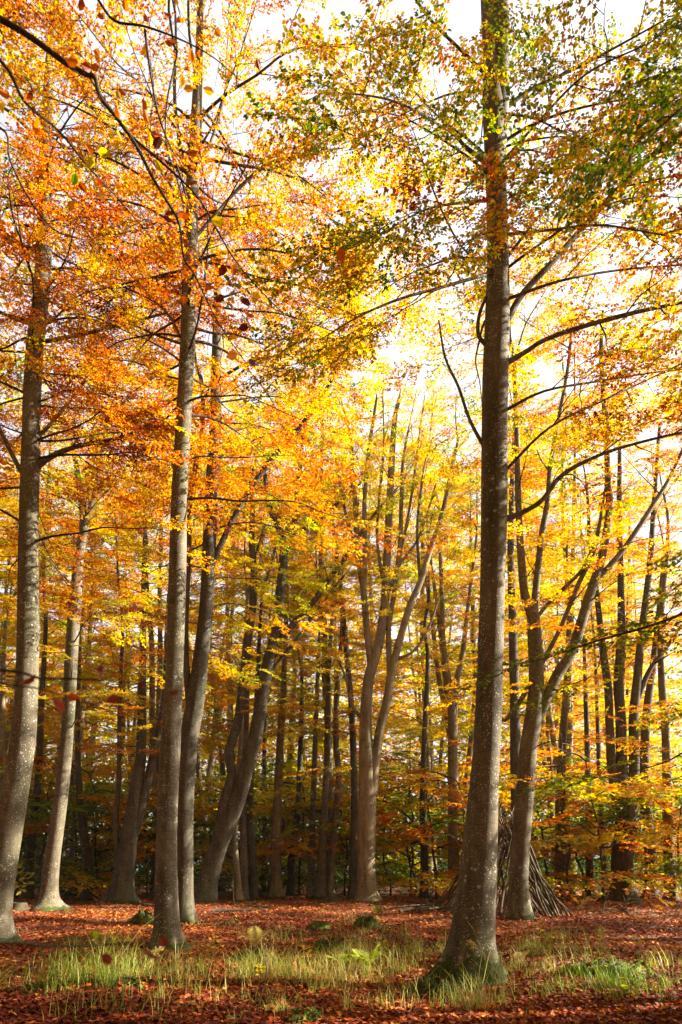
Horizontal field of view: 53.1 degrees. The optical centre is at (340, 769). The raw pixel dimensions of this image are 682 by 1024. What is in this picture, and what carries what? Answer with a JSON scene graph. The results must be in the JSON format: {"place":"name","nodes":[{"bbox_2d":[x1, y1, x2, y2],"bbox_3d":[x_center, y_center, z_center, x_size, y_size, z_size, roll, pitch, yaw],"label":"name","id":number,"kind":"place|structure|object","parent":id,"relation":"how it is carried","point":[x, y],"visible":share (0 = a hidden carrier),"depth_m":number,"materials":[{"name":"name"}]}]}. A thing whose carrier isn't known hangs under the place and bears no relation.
{"place":"outdoors","nodes":[
{"label":"outdoors","id":0,"kind":"place"},
{"bbox_2d":[0,875,681,1023],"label":"ground","id":1,"kind":"structure","parent":0,"point":[228,894],"depth_m":16.30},
{"bbox_2d":[0,0,60,567],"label":"beech tree","id":2,"kind":"object","parent":1,"relation":"on","point":[2,223],"visible":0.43,"depth_m":15.66,"materials":[{"name":"orange plant"}]},
{"bbox_2d":[0,469,73,769],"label":"beech tree","id":3,"kind":"object","parent":1,"relation":"on","point":[8,721],"visible":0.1,"depth_m":39.84,"materials":[{"name":"orange plant"}]},
{"bbox_2d":[0,477,84,897],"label":"beech tree","id":4,"kind":"object","parent":1,"relation":"on","point":[4,632],"visible":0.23,"depth_m":32.08,"materials":[{"name":"orange plant"}]},
{"bbox_2d":[0,753,109,894],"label":"young beech","id":5,"kind":"object","parent":1,"relation":"on","point":[50,803],"visible":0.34,"depth_m":29.43,"materials":[{"name":"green plant"}]},
{"bbox_2d":[0,484,114,791],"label":"beech tree","id":6,"kind":"object","parent":1,"relation":"on","point":[2,705],"visible":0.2,"depth_m":33.00,"materials":[{"name":"orange plant"}]},
{"bbox_2d":[0,501,134,887],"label":"beech tree","id":7,"kind":"object","parent":1,"relation":"on","point":[42,790],"visible":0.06,"depth_m":47.13,"materials":[{"name":"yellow plant"}]},
{"bbox_2d":[0,336,135,889],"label":"beech tree","id":8,"kind":"object","parent":1,"relation":"on","point":[4,572],"visible":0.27,"depth_m":36.86,"materials":[{"name":"orange plant"}]},
{"bbox_2d":[0,476,137,898],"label":"beech tree","id":9,"kind":"object","parent":1,"relation":"on","point":[29,868],"visible":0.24,"depth_m":30.75,"materials":[{"name":"orange plant"}]},
{"bbox_2d":[0,783,147,898],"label":"young beech","id":10,"kind":"object","parent":1,"relation":"on","point":[74,870],"visible":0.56,"depth_m":29.88,"materials":[{"name":"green plant"}]},
{"bbox_2d":[0,755,150,898],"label":"young beech","id":11,"kind":"object","parent":1,"relation":"on","point":[74,799],"visible":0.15,"depth_m":32.43,"materials":[{"name":"green plant"}]},
{"bbox_2d":[0,419,155,900],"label":"beech tree","id":12,"kind":"object","parent":1,"relation":"on","point":[86,895],"visible":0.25,"depth_m":30.26,"materials":[{"name":"orange plant"}]},
{"bbox_2d":[0,465,155,894],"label":"beech tree","id":13,"kind":"object","parent":1,"relation":"on","point":[72,832],"visible":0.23,"depth_m":36.91,"materials":[{"name":"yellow plant"}]},
{"bbox_2d":[4,448,153,891],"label":"beech tree","id":14,"kind":"object","parent":1,"relation":"on","point":[63,853],"visible":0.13,"depth_m":40.87,"materials":[{"name":"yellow plant"}]},
{"bbox_2d":[22,754,156,902],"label":"young beech","id":15,"kind":"object","parent":1,"relation":"on","point":[122,806],"visible":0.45,"depth_m":29.75,"materials":[{"name":"green plant"}]},
{"bbox_2d":[0,332,197,911],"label":"beech tree","id":16,"kind":"object","parent":1,"relation":"on","point":[49,899],"visible":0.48,"depth_m":23.17,"materials":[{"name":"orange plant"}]},
{"bbox_2d":[49,543,167,872],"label":"beech tree","id":17,"kind":"object","parent":1,"relation":"on","point":[122,737],"visible":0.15,"depth_m":47.39,"materials":[{"name":"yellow plant"}]},
{"bbox_2d":[40,766,217,883],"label":"young beech","id":18,"kind":"object","parent":1,"relation":"on","point":[108,794],"visible":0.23,"depth_m":31.91,"materials":[{"name":"green plant"}]},
{"bbox_2d":[72,493,204,790],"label":"beech tree","id":19,"kind":"object","parent":1,"relation":"on","point":[133,729],"visible":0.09,"depth_m":41.68,"materials":[{"name":"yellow plant"}]},
{"bbox_2d":[73,790,214,898],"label":"young beech","id":20,"kind":"object","parent":1,"relation":"on","point":[145,846],"visible":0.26,"depth_m":30.19,"materials":[{"name":"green plant"}]},
{"bbox_2d":[0,0,301,941],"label":"beech tree","id":21,"kind":"object","parent":1,"relation":"on","point":[26,540],"visible":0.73,"depth_m":13.95,"materials":[{"name":"orange plant"}]},
{"bbox_2d":[71,779,230,874],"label":"young beech","id":22,"kind":"object","parent":1,"relation":"on","point":[154,826],"visible":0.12,"depth_m":31.41,"materials":[{"name":"green plant"}]},
{"bbox_2d":[37,429,284,903],"bbox_3d":[-7.724,-4.394,28.379,10.593,20.405,8.409,-4,-9,25],"label":"beech tree","id":23,"kind":"object","parent":1,"relation":"on","point":[121,889],"visible":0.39,"depth_m":27.79,"materials":[{"name":"yellow plant"}]},
{"bbox_2d":[63,366,258,897],"bbox_3d":[-8.549,-6.773,33.739,8.488,26.404,9.322,-2,-8,11],"label":"beech tree","id":24,"kind":"object","parent":1,"relation":"on","point":[151,732],"visible":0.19,"depth_m":32.64,"materials":[{"name":"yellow plant"}]},
{"bbox_2d":[0,0,344,964],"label":"beech tree","id":25,"kind":"object","parent":1,"relation":"on","point":[156,138],"visible":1,"depth_m":3.52,"materials":[{"name":"orange plant"}]},
{"bbox_2d":[4,228,392,923],"bbox_3d":[-4.059,-5.697,21.151,11.023,20.874,9.240,0,-8,0],"label":"beech tree","id":26,"kind":"object","parent":1,"relation":"on","point":[194,684],"visible":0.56,"depth_m":20.46,"materials":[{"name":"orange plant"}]},
{"bbox_2d":[131,452,274,867],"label":"beech tree","id":27,"kind":"object","parent":1,"relation":"on","point":[211,766],"visible":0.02,"depth_m":52.79,"materials":[{"name":"yellow plant"}]},
{"bbox_2d":[138,791,290,891],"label":"young beech","id":28,"kind":"object","parent":1,"relation":"on","point":[264,819],"visible":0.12,"depth_m":33.54,"materials":[{"name":"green plant"}]},
{"bbox_2d":[130,405,325,891],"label":"beech tree","id":29,"kind":"object","parent":1,"relation":"on","point":[222,765],"visible":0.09,"depth_m":40.22,"materials":[{"name":"yellow plant"}]},
{"bbox_2d":[138,771,317,875],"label":"young beech","id":30,"kind":"object","parent":1,"relation":"on","point":[216,786],"visible":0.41,"depth_m":32.12,"materials":[{"name":"green plant"}]},
{"bbox_2d":[0,0,473,951],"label":"beech tree","id":31,"kind":"object","parent":1,"relation":"on","point":[166,898],"visible":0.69,"depth_m":13.91,"materials":[{"name":"orange plant"}]},
{"bbox_2d":[154,407,330,888],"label":"beech tree","id":32,"kind":"object","parent":1,"relation":"on","point":[230,709],"visible":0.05,"depth_m":46.34,"materials":[{"name":"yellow plant"}]},
{"bbox_2d":[164,395,334,901],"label":"beech tree","id":33,"kind":"object","parent":1,"relation":"on","point":[238,894],"visible":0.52,"depth_m":28.61,"materials":[{"name":"yellow plant"}]},
{"bbox_2d":[190,466,329,901],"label":"beech tree","id":34,"kind":"object","parent":1,"relation":"on","point":[243,864],"visible":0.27,"depth_m":30.10,"materials":[{"name":"yellow plant"}]},
{"bbox_2d":[199,543,324,891],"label":"beech tree","id":35,"kind":"object","parent":1,"relation":"on","point":[264,761],"visible":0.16,"depth_m":38.83,"materials":[{"name":"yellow plant"}]},
{"bbox_2d":[189,413,343,900],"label":"beech tree","id":36,"kind":"object","parent":1,"relation":"on","point":[253,884],"visible":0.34,"depth_m":30.12,"materials":[{"name":"yellow plant"}]},
{"bbox_2d":[193,764,349,893],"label":"young beech","id":37,"kind":"object","parent":1,"relation":"on","point":[257,833],"visible":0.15,"depth_m":34.77,"materials":[{"name":"green plant"}]},
{"bbox_2d":[194,759,349,871],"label":"young beech","id":38,"kind":"object","parent":1,"relation":"on","point":[291,791],"visible":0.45,"depth_m":31.14,"materials":[{"name":"green plant"}]},
{"bbox_2d":[204,757,350,893],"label":"young beech","id":39,"kind":"object","parent":1,"relation":"on","point":[303,823],"visible":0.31,"depth_m":33.50,"materials":[{"name":"green plant"}]},
{"bbox_2d":[208,437,353,898],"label":"beech tree","id":40,"kind":"object","parent":1,"relation":"on","point":[276,889],"visible":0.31,"depth_m":31.04,"materials":[{"name":"yellow plant"}]},
{"bbox_2d":[215,421,362,882],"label":"beech tree","id":41,"kind":"object","parent":1,"relation":"on","point":[290,758],"visible":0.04,"depth_m":49.62,"materials":[{"name":"yellow plant"}]},
{"bbox_2d":[217,473,361,895],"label":"beech tree","id":42,"kind":"object","parent":1,"relation":"on","point":[290,888],"visible":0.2,"depth_m":32.72,"materials":[{"name":"yellow plant"}]},
{"bbox_2d":[283,1006,327,1023],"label":"moss mound","id":43,"kind":"object","parent":1,"relation":"on","point":[299,1015],"visible":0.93,"depth_m":6.72,"materials":[{"name":"green plant"}]},
{"bbox_2d":[213,333,420,895],"bbox_3d":[-1.145,-7.607,33.397,8.891,27.954,10.019,-7,-11,42],"label":"beech tree","id":44,"kind":"object","parent":1,"relation":"on","point":[318,660],"visible":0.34,"depth_m":33.16,"materials":[{"name":"yellow plant"}]},
{"bbox_2d":[189,335,458,903],"bbox_3d":[-1.046,-5.944,28.860,12.412,23.622,7.556,0,-8,0],"label":"beech tree","id":45,"kind":"object","parent":1,"relation":"on","point":[234,794],"visible":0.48,"depth_m":28.35,"materials":[{"name":"yellow plant"}]},
{"bbox_2d":[250,465,398,898],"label":"beech tree","id":46,"kind":"object","parent":1,"relation":"on","point":[311,889],"visible":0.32,"depth_m":31.01,"materials":[{"name":"yellow plant"}]},
{"bbox_2d":[246,771,406,893],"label":"young beech","id":47,"kind":"object","parent":1,"relation":"on","point":[292,850],"visible":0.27,"depth_m":31.91,"materials":[{"name":"orange plant"}]},
{"bbox_2d":[267,514,387,797],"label":"beech tree","id":48,"kind":"object","parent":1,"relation":"on","point":[333,687],"visible":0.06,"depth_m":49.56,"materials":[{"name":"yellow plant"}]},
{"bbox_2d":[257,443,403,899],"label":"beech tree","id":49,"kind":"object","parent":1,"relation":"on","point":[321,883],"visible":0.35,"depth_m":30.55,"materials":[{"name":"yellow plant"}]},
{"bbox_2d":[259,515,407,796],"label":"beech tree","id":50,"kind":"object","parent":1,"relation":"on","point":[296,749],"visible":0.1,"depth_m":46.39,"materials":[{"name":"yellow plant"}]},
{"bbox_2d":[268,469,408,895],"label":"beech tree","id":51,"kind":"object","parent":1,"relation":"on","point":[330,869],"visible":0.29,"depth_m":31.40,"materials":[{"name":"plant"}]},
{"bbox_2d":[0,894,681,1023],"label":"fallen leaves","id":52,"kind":"object","parent":1,"relation":"on","point":[23,1004],"depth_m":9.10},
{"bbox_2d":[0,911,681,1023],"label":"grass","id":53,"kind":"structure","parent":1,"relation":"on","point":[244,974],"depth_m":8.72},
{"bbox_2d":[7,605,681,879],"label":"distant wood","id":54,"kind":"object","parent":1,"relation":"on","point":[677,733],"visible":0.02,"depth_m":68.68,"materials":[{"name":"plant"}]},
{"bbox_2d":[277,468,421,899],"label":"beech tree","id":55,"kind":"object","parent":1,"relation":"on","point":[352,888],"visible":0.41,"depth_m":30.22,"materials":[{"name":"plant"}]},
{"bbox_2d":[20,824,681,894],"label":"undergrowth","id":56,"kind":"object","parent":1,"relation":"on","point":[337,879],"visible":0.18,"depth_m":38.34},
{"bbox_2d":[282,769,419,895],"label":"young beech","id":57,"kind":"object","parent":1,"relation":"on","point":[346,843],"visible":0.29,"depth_m":32.60,"materials":[{"name":"orange plant"}]},
{"bbox_2d":[22,750,681,883],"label":"background thicket","id":58,"kind":"object","parent":1,"relation":"on","point":[100,825],"visible":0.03,"depth_m":58.99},
{"bbox_2d":[293,770,442,868],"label":"young beech","id":59,"kind":"object","parent":1,"relation":"on","point":[379,830],"visible":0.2,"depth_m":36.18,"materials":[{"name":"orange plant"}]},
{"bbox_2d":[304,467,443,784],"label":"beech tree","id":60,"kind":"object","parent":1,"relation":"on","point":[344,706],"visible":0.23,"depth_m":40.58,"materials":[{"name":"yellow plant"}]},
{"bbox_2d":[307,786,460,895],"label":"young beech","id":61,"kind":"object","parent":1,"relation":"on","point":[402,868],"visible":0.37,"depth_m":33.66,"materials":[{"name":"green plant"}]},
{"bbox_2d":[284,289,511,902],"bbox_3d":[2.441,-7.095,28.995,10.710,25.828,6.626,0,-8,0],"label":"beech tree","id":62,"kind":"object","parent":1,"relation":"on","point":[370,749],"visible":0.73,"depth_m":28.68,"materials":[{"name":"yellow plant"}]},
{"bbox_2d":[308,780,500,892],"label":"young beech","id":63,"kind":"object","parent":1,"relation":"on","point":[390,794],"visible":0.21,"depth_m":34.56,"materials":[{"name":"orange plant"}]},
{"bbox_2d":[320,741,504,895],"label":"young beech","id":64,"kind":"object","parent":1,"relation":"on","point":[413,821],"visible":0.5,"depth_m":31.58,"materials":[{"name":"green plant"}]},
{"bbox_2d":[347,470,479,898],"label":"beech tree","id":65,"kind":"object","parent":1,"relation":"on","point":[424,865],"visible":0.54,"depth_m":32.01,"materials":[{"name":"yellow plant"}]},
{"bbox_2d":[327,748,510,902],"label":"young beech","id":66,"kind":"object","parent":1,"relation":"on","point":[426,790],"visible":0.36,"depth_m":30.19,"materials":[{"name":"orange plant"}]},
{"bbox_2d":[362,466,480,885],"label":"beech tree","id":67,"kind":"object","parent":1,"relation":"on","point":[428,763],"visible":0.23,"depth_m":46.44,"materials":[{"name":"yellow plant"}]},
{"bbox_2d":[373,529,480,801],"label":"beech tree","id":68,"kind":"object","parent":1,"relation":"on","point":[441,754],"visible":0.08,"depth_m":60.45,"materials":[{"name":"yellow plant"}]},
{"bbox_2d":[357,451,506,872],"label":"beech tree","id":69,"kind":"object","parent":1,"relation":"on","point":[432,747],"visible":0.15,"depth_m":47.85,"materials":[{"name":"yellow plant"}]},
{"bbox_2d":[403,975,462,997],"bbox_3d":[1.176,2.670,8.334,0.801,0.294,0.514,2,-8,-16],"label":"moss mound","id":70,"kind":"object","parent":1,"relation":"on","point":[420,986],"visible":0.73,"depth_m":8.29,"materials":[{"name":"green plant"}]},
{"bbox_2d":[224,0,681,992],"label":"beech tree","id":71,"kind":"object","parent":1,"relation":"on","point":[474,906],"visible":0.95,"depth_m":9.12,"materials":[{"name":"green plant"}]},
{"bbox_2d":[363,423,551,859],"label":"beech tree","id":72,"kind":"object","parent":1,"relation":"on","point":[435,661],"visible":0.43,"depth_m":35.27,"materials":[{"name":"yellow plant"}]},
{"bbox_2d":[352,420,564,899],"bbox_3d":[5.393,-5.199,32.029,10.125,22.916,7.114,-2,-8,14],"label":"beech tree","id":73,"kind":"object","parent":1,"relation":"on","point":[453,828],"visible":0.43,"depth_m":31.70,"materials":[{"name":"yellow plant"}]},
{"bbox_2d":[376,768,561,896],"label":"young beech","id":74,"kind":"object","parent":1,"relation":"on","point":[420,833],"visible":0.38,"depth_m":29.24,"materials":[{"name":"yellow plant"}]},
{"bbox_2d":[394,457,549,788],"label":"beech tree","id":75,"kind":"object","parent":1,"relation":"on","point":[472,672],"visible":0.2,"depth_m":37.84,"materials":[{"name":"yellow plant"}]},
{"bbox_2d":[431,572,525,805],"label":"beech tree","id":76,"kind":"object","parent":1,"relation":"on","point":[464,747],"visible":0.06,"depth_m":59.58,"materials":[{"name":"yellow plant"}]},
{"bbox_2d":[416,451,583,886],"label":"beech tree","id":77,"kind":"object","parent":1,"relation":"on","point":[508,731],"visible":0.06,"depth_m":49.54,"materials":[{"name":"yellow plant"}]},
{"bbox_2d":[413,776,590,871],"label":"young beech","id":78,"kind":"object","parent":1,"relation":"on","point":[442,850],"visible":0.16,"depth_m":32.15,"materials":[{"name":"orange plant"}]},
{"bbox_2d":[434,801,573,917],"bbox_3d":[4.973,2.762,21.802,4.270,3.884,4.557,0,-8,0],"label":"branch den","id":79,"kind":"object","parent":1,"relation":"on","point":[504,838],"visible":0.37,"depth_m":21.14,"materials":[{"name":"brown plant"}]},
{"bbox_2d":[426,393,594,901],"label":"beech tree","id":80,"kind":"object","parent":1,"relation":"on","point":[515,733],"visible":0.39,"depth_m":27.91,"materials":[{"name":"yellow plant"}]},
{"bbox_2d":[435,756,636,903],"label":"young beech","id":81,"kind":"object","parent":1,"relation":"on","point":[564,875],"visible":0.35,"depth_m":28.98,"materials":[{"name":"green plant"}]},
{"bbox_2d":[460,447,628,872],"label":"beech tree","id":82,"kind":"object","parent":1,"relation":"on","point":[548,739],"visible":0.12,"depth_m":44.00,"materials":[{"name":"yellow plant"}]},
{"bbox_2d":[410,160,681,920],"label":"beech tree","id":83,"kind":"object","parent":1,"relation":"on","point":[519,906],"visible":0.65,"depth_m":20.27,"materials":[{"name":"yellow plant"}]},
{"bbox_2d":[500,534,596,883],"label":"beech tree","id":84,"kind":"object","parent":1,"relation":"on","point":[543,733],"visible":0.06,"depth_m":52.85,"materials":[{"name":"yellow plant"}]},
{"bbox_2d":[451,311,668,894],"bbox_3d":[12.376,-8.231,39.104,10.245,30.909,12.412,2,-8,-12],"label":"beech tree","id":85,"kind":"object","parent":1,"relation":"on","point":[549,719],"visible":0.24,"depth_m":37.91,"materials":[{"name":"yellow plant"}]},
{"bbox_2d":[450,35,681,799],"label":"beech tree","id":86,"kind":"object","parent":1,"relation":"on","point":[603,169],"visible":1,"depth_m":3.96,"materials":[{"name":"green plant"}]},
{"bbox_2d":[504,471,649,900],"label":"beech tree","id":87,"kind":"object","parent":1,"relation":"on","point":[562,861],"visible":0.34,"depth_m":31.30,"materials":[{"name":"yellow plant"}]},
{"bbox_2d":[498,731,674,901],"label":"young beech","id":88,"kind":"object","parent":1,"relation":"on","point":[565,837],"visible":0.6,"depth_m":27.89,"materials":[{"name":"yellow plant"}]},
{"bbox_2d":[498,744,681,909],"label":"young beech","id":89,"kind":"object","parent":1,"relation":"on","point":[609,845],"visible":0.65,"depth_m":26.84,"materials":[{"name":"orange plant"}]},
{"bbox_2d":[507,450,679,895],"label":"beech tree","id":90,"kind":"object","parent":1,"relation":"on","point":[598,757],"visible":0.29,"depth_m":33.96,"materials":[{"name":"yellow plant"}]},
{"bbox_2d":[514,482,673,896],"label":"beech tree","id":91,"kind":"object","parent":1,"relation":"on","point":[589,864],"visible":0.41,"depth_m":33.43,"materials":[{"name":"yellow plant"}]},
{"bbox_2d":[507,772,681,895],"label":"young beech","id":92,"kind":"object","parent":1,"relation":"on","point":[580,859],"visible":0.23,"depth_m":32.72,"materials":[{"name":"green plant"}]},
{"bbox_2d":[517,332,681,901],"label":"beech tree","id":93,"kind":"object","parent":1,"relation":"on","point":[622,861],"visible":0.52,"depth_m":29.85,"materials":[{"name":"yellow plant"}]},
{"bbox_2d":[553,955,649,981],"bbox_3d":[3.364,2.625,8.983,1.349,0.325,0.742,-3,-9,20],"label":"moss mound","id":94,"kind":"object","parent":1,"relation":"on","point":[637,969],"visible":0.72,"depth_m":8.88,"materials":[{"name":"green plant"}]},
{"bbox_2d":[537,777,681,883],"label":"young beech","id":95,"kind":"object","parent":1,"relation":"on","point":[574,869],"visible":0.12,"depth_m":33.83,"materials":[{"name":"yellow plant"}]},
{"bbox_2d":[543,514,681,779],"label":"beech tree","id":96,"kind":"object","parent":1,"relation":"on","point":[629,694],"visible":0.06,"depth_m":51.40,"materials":[{"name":"yellow plant"}]},
{"bbox_2d":[550,762,681,898],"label":"young beech","id":97,"kind":"object","parent":1,"relation":"on","point":[580,767],"visible":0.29,"depth_m":30.57,"materials":[{"name":"yellow plant"}]},
{"bbox_2d":[561,507,681,786],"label":"beech tree","id":98,"kind":"object","parent":1,"relation":"on","point":[655,738],"visible":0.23,"depth_m":42.03,"materials":[{"name":"yellow plant"}]},
{"bbox_2d":[567,763,681,869],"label":"young beech","id":99,"kind":"object","parent":1,"relation":"on","point":[667,832],"visible":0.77,"depth_m":27.12,"materials":[{"name":"yellow plant"}]},
{"bbox_2d":[569,771,681,900],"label":"young beech","id":100,"kind":"object","parent":1,"relation":"on","point":[678,802],"visible":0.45,"depth_m":27.85,"materials":[{"name":"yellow plant"}]},
{"bbox_2d":[573,555,681,794],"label":"beech tree","id":101,"kind":"object","parent":1,"relation":"on","point":[657,696],"visible":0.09,"depth_m":61.51,"materials":[{"name":"yellow plant"}]},
{"bbox_2d":[574,447,681,900],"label":"beech tree","id":102,"kind":"object","parent":1,"relation":"on","point":[665,730],"visible":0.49,"depth_m":30.21,"materials":[{"name":"yellow plant"}]},
{"bbox_2d":[581,463,681,898],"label":"beech tree","id":103,"kind":"object","parent":1,"relation":"on","point":[645,733],"visible":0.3,"depth_m":31.97,"materials":[{"name":"yellow plant"}]},
{"bbox_2d":[585,543,681,778],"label":"beech tree","id":104,"kind":"object","parent":1,"relation":"on","point":[636,600],"visible":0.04,"depth_m":60.80,"materials":[{"name":"yellow plant"}]},
{"bbox_2d":[0,0,681,874],"label":"sky","id":105,"kind":"structure","parent":0,"point":[464,16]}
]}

